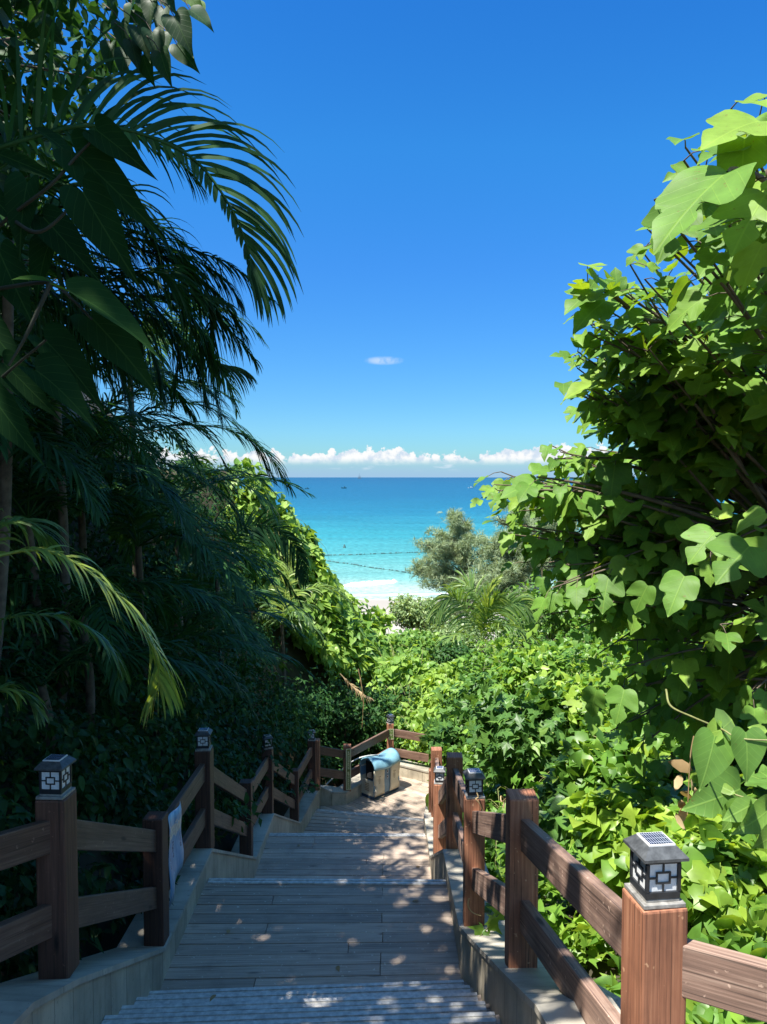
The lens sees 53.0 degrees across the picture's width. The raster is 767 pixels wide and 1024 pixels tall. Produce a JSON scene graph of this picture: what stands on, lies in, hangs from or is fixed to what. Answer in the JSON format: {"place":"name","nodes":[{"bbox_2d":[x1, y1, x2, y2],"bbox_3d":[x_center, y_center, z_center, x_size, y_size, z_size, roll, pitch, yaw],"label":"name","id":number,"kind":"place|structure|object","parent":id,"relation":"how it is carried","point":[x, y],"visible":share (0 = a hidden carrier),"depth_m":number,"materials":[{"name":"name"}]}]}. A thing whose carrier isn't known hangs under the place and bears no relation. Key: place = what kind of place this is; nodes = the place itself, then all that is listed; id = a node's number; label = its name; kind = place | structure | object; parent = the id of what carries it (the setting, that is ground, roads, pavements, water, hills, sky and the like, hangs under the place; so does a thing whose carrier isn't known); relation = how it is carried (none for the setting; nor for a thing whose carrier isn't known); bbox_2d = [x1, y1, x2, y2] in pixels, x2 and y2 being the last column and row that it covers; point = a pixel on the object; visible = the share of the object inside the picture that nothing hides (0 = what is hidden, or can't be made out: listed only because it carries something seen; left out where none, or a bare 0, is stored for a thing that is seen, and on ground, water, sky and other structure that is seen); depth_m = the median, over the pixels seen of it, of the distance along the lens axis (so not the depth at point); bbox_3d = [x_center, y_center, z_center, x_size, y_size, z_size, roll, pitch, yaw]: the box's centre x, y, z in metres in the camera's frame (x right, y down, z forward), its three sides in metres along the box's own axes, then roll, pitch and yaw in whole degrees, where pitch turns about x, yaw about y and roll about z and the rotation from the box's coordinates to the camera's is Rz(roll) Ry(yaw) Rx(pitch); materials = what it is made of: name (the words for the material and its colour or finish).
{"place":"outdoors","nodes":[
{"label":"outdoors","id":0,"kind":"place"},
{"bbox_2d":[0,391,758,982],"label":"terrain","id":1,"kind":"structure","parent":0,"point":[226,843],"depth_m":9.38,"materials":[{"name":"soil"}]},
{"bbox_2d":[0,0,142,402],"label":"broadleaf tree","id":2,"kind":"object","parent":1,"relation":"on","point":[74,23],"visible":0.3,"depth_m":6.90,"materials":[{"name":"green plant"}]},
{"bbox_2d":[0,252,149,389],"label":"palm","id":3,"kind":"object","parent":1,"relation":"on","point":[52,272],"visible":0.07,"depth_m":7.54,"materials":[{"name":"green plant"}]},
{"bbox_2d":[0,508,186,729],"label":"palm","id":4,"kind":"object","parent":1,"relation":"on","point":[165,683],"visible":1,"depth_m":3.56,"materials":[{"name":"green plant"}]},
{"bbox_2d":[0,155,193,483],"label":"broadleaf tree","id":5,"kind":"object","parent":1,"relation":"on","point":[28,237],"visible":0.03,"depth_m":11.48,"materials":[{"name":"green plant"}]},
{"bbox_2d":[0,387,206,528],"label":"palm","id":6,"kind":"object","parent":1,"relation":"on","point":[79,481],"visible":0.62,"depth_m":5.41,"materials":[{"name":"green plant"}]},
{"bbox_2d":[0,0,213,221],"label":"broadleaf tree","id":7,"kind":"object","parent":1,"relation":"on","point":[146,41],"visible":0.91,"depth_m":3.77,"materials":[{"name":"green plant"}]},
{"bbox_2d":[0,113,166,464],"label":"leafy branch","id":8,"kind":"object","parent":7,"relation":"hanging from","point":[110,329],"visible":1,"depth_m":1.15,"materials":[{"name":"green plant"}]},
{"bbox_2d":[1,442,227,673],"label":"palm","id":9,"kind":"object","parent":1,"relation":"on","point":[37,496],"visible":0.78,"depth_m":6.32,"materials":[{"name":"green plant"}]},
{"bbox_2d":[0,294,234,711],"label":"palm","id":10,"kind":"object","parent":1,"relation":"on","point":[64,573],"visible":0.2,"depth_m":6.65,"materials":[{"name":"green plant"}]},
{"bbox_2d":[7,564,248,729],"bbox_3d":[-2.491,1.464,6.633,2.582,2.039,2.800,0,3,0],"label":"palm","id":11,"kind":"object","parent":1,"relation":"on","point":[156,584],"visible":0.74,"depth_m":6.47,"materials":[{"name":"green plant"}]},
{"bbox_2d":[0,613,259,750],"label":"palm","id":12,"kind":"object","parent":1,"relation":"on","point":[51,664],"visible":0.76,"depth_m":5.66,"materials":[{"name":"green plant"}]},
{"bbox_2d":[0,169,278,666],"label":"palm","id":13,"kind":"object","parent":1,"relation":"on","point":[184,292],"visible":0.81,"depth_m":5.03,"materials":[{"name":"green plant"}]},
{"bbox_2d":[17,290,268,641],"bbox_3d":[-2.905,-0.139,9.387,2.914,4.978,3.386,0,3,0],"label":"palm","id":14,"kind":"object","parent":1,"relation":"on","point":[153,397],"visible":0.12,"depth_m":9.45,"materials":[{"name":"green plant"}]},
{"bbox_2d":[0,0,303,327],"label":"palm","id":15,"kind":"object","parent":1,"relation":"on","point":[251,246],"visible":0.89,"depth_m":3.83,"materials":[{"name":"green plant"}]},
{"bbox_2d":[20,370,296,666],"bbox_3d":[-2.983,0.224,8.223,3.247,3.398,3.172,1,3,28],"label":"palm","id":16,"kind":"object","parent":1,"relation":"on","point":[90,439],"visible":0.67,"depth_m":8.03,"materials":[{"name":"green plant"}]},
{"bbox_2d":[0,790,317,1023],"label":"wall","id":17,"kind":"structure","parent":1,"relation":"on","point":[98,987],"depth_m":4.39,"materials":[{"name":"concrete"}]},
{"bbox_2d":[0,741,315,979],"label":"timber fence","id":18,"kind":"object","parent":17,"relation":"on","point":[54,837],"visible":0.88,"depth_m":3.96,"materials":[{"name":"brown wood"}]},
{"bbox_2d":[34,754,75,799],"bbox_3d":[-1.432,1.152,3.356,0.127,0.166,0.127,0,2,4],"label":"solar lantern","id":19,"kind":"object","parent":18,"relation":"on","point":[55,776],"visible":1,"depth_m":3.31,"materials":[{"name":"black plastic"}]},
{"bbox_2d":[168,803,183,906],"bbox_3d":[-1.426,2.321,5.247,0.041,0.610,0.326,0,3,0],"label":"banner","id":20,"kind":"object","parent":18,"relation":"attached to","point":[176,854],"visible":0.99,"depth_m":5.26,"materials":[{"name":"fabric"}]},
{"bbox_2d":[194,728,212,751],"bbox_3d":[-1.476,1.863,6.310,0.127,0.166,0.127,-1,3,-3],"label":"solar lantern","id":21,"kind":"object","parent":18,"relation":"on","point":[203,738],"visible":1,"depth_m":6.26,"materials":[{"name":"black plastic"}]},
{"bbox_2d":[262,734,273,749],"bbox_3d":[-1.471,2.909,9.743,0.127,0.165,0.127,-1,2,-22],"label":"solar lantern","id":22,"kind":"object","parent":18,"relation":"on","point":[265,737],"visible":0.87,"depth_m":9.70,"materials":[{"name":"black plastic"}]},
{"bbox_2d":[308,729,315,740],"bbox_3d":[-1.200,3.725,12.842,0.127,0.166,0.127,0,2,-6],"label":"solar lantern","id":23,"kind":"object","parent":18,"relation":"on","point":[312,738],"visible":0.7,"depth_m":12.80,"materials":[{"name":"black plastic"}]},
{"bbox_2d":[12,465,314,740],"bbox_3d":[-2.385,1.323,8.300,2.712,3.655,3.069,1,3,19],"label":"palm","id":24,"kind":"object","parent":1,"relation":"on","point":[129,525],"visible":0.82,"depth_m":8.09,"materials":[{"name":"green plant"}]},
{"bbox_2d":[48,453,282,687],"bbox_3d":[-3.286,1.315,10.466,3.118,4.296,3.465,2,3,42],"label":"palm","id":25,"kind":"object","parent":1,"relation":"on","point":[215,471],"visible":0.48,"depth_m":10.32,"materials":[{"name":"green plant"}]},
{"bbox_2d":[68,593,315,779],"bbox_3d":[-2.282,2.172,8.349,2.797,2.335,3.241,0,3,10],"label":"palm","id":26,"kind":"object","parent":1,"relation":"on","point":[241,645],"visible":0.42,"depth_m":8.42,"materials":[{"name":"green plant"}]},
{"bbox_2d":[0,395,384,982],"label":"undergrowth","id":27,"kind":"object","parent":1,"relation":"on","point":[125,766],"visible":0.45,"depth_m":7.45,"materials":[{"name":"green plant"}]},
{"bbox_2d":[73,551,311,732],"bbox_3d":[-2.304,1.975,9.762,2.790,2.802,3.401,0,3,0],"label":"palm","id":28,"kind":"object","parent":1,"relation":"on","point":[193,577],"visible":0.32,"depth_m":9.65,"materials":[{"name":"green plant"}]},
{"bbox_2d":[152,508,309,761],"bbox_3d":[-2.470,2.166,11.897,1.528,4.488,2.614,2,3,42],"label":"palm","id":29,"kind":"object","parent":1,"relation":"on","point":[259,533],"visible":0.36,"depth_m":12.05,"materials":[{"name":"green plant"}]},
{"bbox_2d":[171,581,293,646],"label":"palm","id":30,"kind":"object","parent":1,"relation":"on","point":[228,605],"visible":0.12,"depth_m":11.71,"materials":[{"name":"green plant"}]},
{"bbox_2d":[183,655,288,737],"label":"palm","id":31,"kind":"object","parent":1,"relation":"on","point":[281,667],"visible":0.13,"depth_m":11.86,"materials":[{"name":"green plant"}]},
{"bbox_2d":[244,544,360,783],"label":"palm","id":32,"kind":"object","parent":1,"relation":"on","point":[292,610],"visible":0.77,"depth_m":14.80,"materials":[{"name":"green plant"}]},
{"bbox_2d":[340,669,373,721],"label":"dead frond","id":33,"kind":"object","parent":32,"relation":"attached to","point":[357,690],"visible":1,"depth_m":14.96,"materials":[{"name":"brown plant"}]},
{"bbox_2d":[160,878,461,990],"bbox_3d":[-0.452,2.992,5.365,1.932,0.044,1.604,0,3,0],"label":"deck landing","id":34,"kind":"object","parent":1,"relation":"on","point":[289,932],"visible":0.62,"depth_m":5.42,"materials":[{"name":"wood"}]},
{"bbox_2d":[101,980,500,1023],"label":"stair flight","id":35,"kind":"object","parent":34,"relation":"on","point":[440,1002],"visible":0.89,"depth_m":3.98,"materials":[{"name":"wood"}]},
{"bbox_2d":[225,457,398,685],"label":"vine bank","id":36,"kind":"structure","parent":1,"relation":"on","point":[346,628],"depth_m":17.27,"materials":[{"name":"green plant"}]},
{"bbox_2d":[272,679,406,786],"bbox_3d":[-0.904,4.642,15.883,2.781,2.455,1.724,0,3,0],"label":"bush","id":37,"kind":"object","parent":1,"relation":"on","point":[352,718],"visible":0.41,"depth_m":15.50,"materials":[{"name":"green plant"}]},
{"bbox_2d":[255,833,430,878],"bbox_3d":[-0.442,3.979,8.661,1.938,0.044,1.479,0,3,0],"label":"deck landing","id":38,"kind":"object","parent":1,"relation":"on","point":[347,855],"visible":0.63,"depth_m":8.84,"materials":[{"name":"wood"}]},
{"bbox_2d":[303,809,423,833],"bbox_3d":[-0.301,4.967,11.944,2.019,0.044,1.568,0,3,0],"label":"deck landing","id":39,"kind":"object","parent":1,"relation":"on","point":[323,821],"visible":0.27,"depth_m":12.20,"materials":[{"name":"wood"}]},
{"bbox_2d":[342,685,428,759],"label":"bush","id":40,"kind":"object","parent":1,"relation":"on","point":[392,696],"visible":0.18,"depth_m":16.30,"materials":[{"name":"green plant"}]},
{"bbox_2d":[306,760,487,808],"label":"wall","id":41,"kind":"structure","parent":1,"relation":"on","point":[330,795],"depth_m":13.48,"materials":[{"name":"concrete"}]},
{"bbox_2d":[325,754,377,784],"bbox_3d":[-0.378,4.566,13.715,1.472,0.486,0.238,-2,3,-41],"label":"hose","id":42,"kind":"object","parent":41,"relation":"on","point":[353,761],"visible":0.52,"depth_m":13.56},
{"bbox_2d":[315,723,430,791],"bbox_3d":[0.423,4.376,13.985,3.681,1.234,1.549,-1,3,-13],"label":"timber fence","id":43,"kind":"object","parent":41,"relation":"on","point":[356,750],"visible":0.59,"depth_m":13.57,"materials":[{"name":"brown wood"}]},
{"bbox_2d":[346,749,350,789],"bbox_3d":[-0.606,4.445,13.279,0.088,0.720,0.011,-1,3,-20],"label":"sign plate","id":44,"kind":"object","parent":43,"relation":"attached to","point":[348,769],"visible":1,"depth_m":13.28,"materials":[{"name":"green metal"}]},
{"bbox_2d":[386,714,394,723],"bbox_3d":[0.131,3.931,14.611,0.127,0.166,0.127,-1,4,-32],"label":"solar lantern","id":45,"kind":"object","parent":43,"relation":"on","point":[390,718],"visible":1,"depth_m":14.58,"materials":[{"name":"black plastic"}]},
{"bbox_2d":[389,729,393,739],"bbox_3d":[0.145,4.207,14.553,0.100,0.200,0.011,0,3,-6],"label":"sign plate","id":46,"kind":"object","parent":43,"relation":"attached to","point":[391,733],"visible":1,"depth_m":14.55,"materials":[{"name":"green metal"}]},
{"bbox_2d":[320,777,488,817],"bbox_3d":[0.591,5.054,13.383,3.537,0.025,2.399,0,3,0],"label":"deck landing","id":47,"kind":"object","parent":1,"relation":"on","point":[407,798],"visible":0.23,"depth_m":13.30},
{"bbox_2d":[359,748,400,799],"bbox_3d":[-0.061,4.666,13.762,0.392,0.712,0.680,2,4,43],"label":"litter bin","id":48,"kind":"object","parent":47,"relation":"on","point":[379,774],"visible":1,"depth_m":13.64,"materials":[{"name":"beige metal"}]},
{"bbox_2d":[360,763,368,778],"bbox_3d":[-0.321,4.730,13.730,0.031,0.486,0.271,2,3,42],"label":"door","id":49,"kind":"structure","parent":48,"relation":"in","point":[364,775],"depth_m":13.69,"materials":[{"name":"black"}]},
{"bbox_2d":[374,770,384,796],"bbox_3d":[-0.078,4.740,13.503,0.031,0.486,0.271,2,4,44],"label":"panel","id":50,"kind":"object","parent":48,"relation":"in","point":[379,775],"depth_m":13.50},
{"bbox_2d":[389,762,399,790],"bbox_3d":[0.199,4.727,13.800,0.031,0.486,0.271,2,3,42],"label":"panel","id":51,"kind":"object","parent":48,"relation":"in","point":[394,770],"depth_m":13.79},
{"bbox_2d":[366,630,466,763],"bbox_3d":[0.772,4.033,16.251,2.396,1.951,7.026,0,3,0],"label":"heart vine","id":52,"kind":"object","parent":1,"relation":"on","point":[421,670],"visible":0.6,"depth_m":16.80,"materials":[{"name":"green plant"}]},
{"bbox_2d":[385,628,452,661],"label":"bush","id":53,"kind":"object","parent":1,"relation":"on","point":[423,640],"visible":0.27,"depth_m":23.00,"materials":[{"name":"green plant"}]},
{"bbox_2d":[402,720,437,765],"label":"bush","id":54,"kind":"object","parent":1,"relation":"on","point":[413,745],"visible":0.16,"depth_m":14.77,"materials":[{"name":"green plant"}]},
{"bbox_2d":[386,593,455,631],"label":"bush","id":55,"kind":"object","parent":1,"relation":"on","point":[409,612],"visible":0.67,"depth_m":28.69,"materials":[{"name":"green plant"}]},
{"bbox_2d":[415,698,488,771],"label":"shrub","id":56,"kind":"object","parent":1,"relation":"on","point":[448,728],"visible":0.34,"depth_m":12.60,"materials":[{"name":"green plant"}]},
{"bbox_2d":[416,615,488,659],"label":"bush","id":57,"kind":"object","parent":1,"relation":"on","point":[444,631],"visible":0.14,"depth_m":26.95,"materials":[{"name":"green plant"}]},
{"bbox_2d":[405,507,501,628],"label":"casuarina tree","id":58,"kind":"object","parent":1,"relation":"on","point":[451,545],"visible":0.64,"depth_m":39.25,"materials":[{"name":"green plant"}]},
{"bbox_2d":[426,640,488,691],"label":"bush","id":59,"kind":"object","parent":1,"relation":"on","point":[449,653],"visible":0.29,"depth_m":19.47,"materials":[{"name":"green plant"}]},
{"bbox_2d":[427,666,514,717],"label":"shrub","id":60,"kind":"object","parent":1,"relation":"on","point":[478,681],"visible":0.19,"depth_m":14.06,"materials":[{"name":"green plant"}]},
{"bbox_2d":[426,564,546,664],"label":"palm","id":61,"kind":"object","parent":1,"relation":"on","point":[488,603],"visible":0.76,"depth_m":20.93,"materials":[{"name":"green plant"}]},
{"bbox_2d":[452,507,554,632],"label":"casuarina tree","id":62,"kind":"object","parent":1,"relation":"on","point":[514,574],"visible":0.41,"depth_m":36.37,"materials":[{"name":"green plant"}]},
{"bbox_2d":[459,605,574,652],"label":"bush","id":63,"kind":"object","parent":1,"relation":"on","point":[474,633],"visible":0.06,"depth_m":25.08,"materials":[{"name":"green plant"}]},
{"bbox_2d":[458,673,584,789],"bbox_3d":[1.828,3.005,9.686,1.807,2.051,1.666,0,3,0],"label":"shrub","id":64,"kind":"object","parent":1,"relation":"on","point":[513,736],"visible":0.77,"depth_m":9.34,"materials":[{"name":"green plant"}]},
{"bbox_2d":[424,806,620,1023],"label":"wall","id":65,"kind":"structure","parent":1,"relation":"on","point":[516,995],"depth_m":3.71,"materials":[{"name":"concrete"}]},
{"bbox_2d":[425,780,428,809],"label":"vine sprig","id":66,"kind":"object","parent":65,"relation":"hanging from","point":[427,800],"visible":0.07,"depth_m":12.03,"materials":[{"name":"green plant"}]},
{"bbox_2d":[468,906,504,949],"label":"vine sprig","id":67,"kind":"object","parent":65,"relation":"on","point":[491,923],"visible":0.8,"depth_m":4.59,"materials":[{"name":"green plant"}]},
{"bbox_2d":[429,747,766,1023],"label":"timber fence","id":68,"kind":"object","parent":65,"relation":"on","point":[668,967],"visible":0.84,"depth_m":2.69,"materials":[{"name":"brown wood"}]},
{"bbox_2d":[434,766,445,784],"bbox_3d":[0.599,2.800,8.186,0.127,0.166,0.127,0,2,6],"label":"solar lantern","id":69,"kind":"object","parent":68,"relation":"on","point":[439,772],"visible":0.91,"depth_m":8.14,"materials":[{"name":"black plastic"}]},
{"bbox_2d":[467,898,480,915],"bbox_3d":[0.569,2.480,4.826,0.087,0.107,0.029,0,3,0],"label":"dry tendril","id":70,"kind":"object","parent":68,"relation":"hanging from","point":[469,908],"visible":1,"depth_m":4.82},
{"bbox_2d":[463,768,485,799],"bbox_3d":[0.584,1.744,4.952,0.127,0.165,0.127,-1,4,-4],"label":"solar lantern","id":71,"kind":"object","parent":68,"relation":"on","point":[474,778],"visible":1,"depth_m":4.91,"materials":[{"name":"black plastic"}]},
{"bbox_2d":[623,832,689,909],"bbox_3d":[0.746,0.977,2.112,0.127,0.166,0.127,1,2,-8],"label":"solar lantern","id":72,"kind":"object","parent":68,"relation":"on","point":[656,860],"visible":1,"depth_m":2.07,"materials":[{"name":"black plastic"}]},
{"bbox_2d":[490,504,581,588],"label":"casuarina tree","id":73,"kind":"object","parent":1,"relation":"on","point":[553,527],"visible":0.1,"depth_m":45.62,"materials":[{"name":"green plant"}]},
{"bbox_2d":[489,635,605,696],"bbox_3d":[2.939,3.320,13.633,1.929,2.183,1.962,3,4,45],"label":"shrub","id":74,"kind":"object","parent":1,"relation":"on","point":[547,657],"visible":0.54,"depth_m":13.26,"materials":[{"name":"green plant"}]},
{"bbox_2d":[488,574,623,649],"bbox_3d":[5.265,3.670,22.376,4.737,3.859,3.068,0,3,0],"label":"bush","id":75,"kind":"object","parent":1,"relation":"on","point":[547,629],"visible":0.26,"depth_m":22.18,"materials":[{"name":"green plant"}]},
{"bbox_2d":[535,767,584,849],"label":"shrub","id":76,"kind":"object","parent":1,"relation":"on","point":[549,799],"visible":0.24,"depth_m":6.45,"materials":[{"name":"green plant"}]},
{"bbox_2d":[522,668,640,738],"bbox_3d":[2.623,2.762,9.809,1.835,1.628,1.602,1,3,28],"label":"shrub","id":77,"kind":"object","parent":1,"relation":"on","point":[574,691],"visible":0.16,"depth_m":9.60,"materials":[{"name":"green plant"}]},
{"bbox_2d":[426,595,766,997],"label":"vine cover","id":78,"kind":"object","parent":1,"relation":"on","point":[583,933],"visible":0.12,"depth_m":7.75,"materials":[{"name":"green plant"}]},
{"bbox_2d":[470,93,766,781],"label":"mulberry tree","id":79,"kind":"object","parent":1,"relation":"on","point":[684,411],"visible":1,"depth_m":4.21,"materials":[{"name":"green plant"}]},
{"bbox_2d":[668,736,696,830],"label":"withered leaves","id":80,"kind":"object","parent":79,"relation":"hanging from","point":[681,765],"visible":0.73,"depth_m":2.65,"materials":[{"name":"brown plant"}]},
{"bbox_2d":[665,689,766,790],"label":"vine sprig","id":81,"kind":"object","parent":79,"relation":"attached to","point":[715,751],"visible":1,"depth_m":2.21,"materials":[{"name":"green plant"}]},
{"bbox_2d":[681,764,766,848],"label":"vine sprig","id":82,"kind":"object","parent":79,"relation":"attached to","point":[728,799],"visible":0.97,"depth_m":2.48,"materials":[{"name":"green plant"}]},
{"bbox_2d":[555,760,682,898],"bbox_3d":[1.645,2.273,5.112,0.967,1.231,0.995,0,3,0],"label":"shrub","id":83,"kind":"object","parent":1,"relation":"on","point":[600,822],"visible":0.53,"depth_m":4.94,"materials":[{"name":"green plant"}]},
{"bbox_2d":[548,719,693,798],"bbox_3d":[2.111,2.432,6.706,1.349,1.139,1.171,0,3,0],"label":"shrub","id":84,"kind":"object","parent":1,"relation":"on","point":[604,765],"visible":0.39,"depth_m":6.54,"materials":[{"name":"green plant"}]},
{"bbox_2d":[619,915,766,1023],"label":"shrub","id":85,"kind":"object","parent":1,"relation":"on","point":[702,1013],"visible":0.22,"depth_m":3.10,"materials":[{"name":"green plant"}]},
{"bbox_2d":[651,791,766,935],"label":"shrub","id":86,"kind":"object","parent":1,"relation":"on","point":[723,873],"visible":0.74,"depth_m":3.66,"materials":[{"name":"green plant"}]},
{"bbox_2d":[0,0,766,476],"label":"sky","id":87,"kind":"structure","parent":0,"point":[453,166],"materials":[{"name":"blue"}]},
{"bbox_2d":[240,477,735,599],"bbox_3d":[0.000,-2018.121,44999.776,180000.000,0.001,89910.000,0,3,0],"label":"sea","id":88,"kind":"structure","parent":0,"point":[367,516],"depth_m":286.89,"materials":[{"name":"liquid"}]},
{"bbox_2d":[344,579,396,585],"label":"breaking wave","id":89,"kind":"object","parent":88,"relation":"on","point":[371,582],"visible":0.91,"depth_m":107.59,"materials":[{"name":"liquid"}]},
{"bbox_2d":[327,560,421,575],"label":"buoy line","id":90,"kind":"object","parent":88,"relation":"on","point":[372,567],"visible":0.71,"depth_m":126.72,"materials":[{"name":"plastic"}]},
{"bbox_2d":[325,551,427,555],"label":"buoy line","id":91,"kind":"object","parent":88,"relation":"on","point":[370,553],"visible":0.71,"depth_m":149.72,"materials":[{"name":"plastic"}]},
{"bbox_2d":[353,593,447,595],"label":"swash foam","id":92,"kind":"object","parent":88,"relation":"on","point":[397,594],"visible":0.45,"depth_m":98.20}
]}

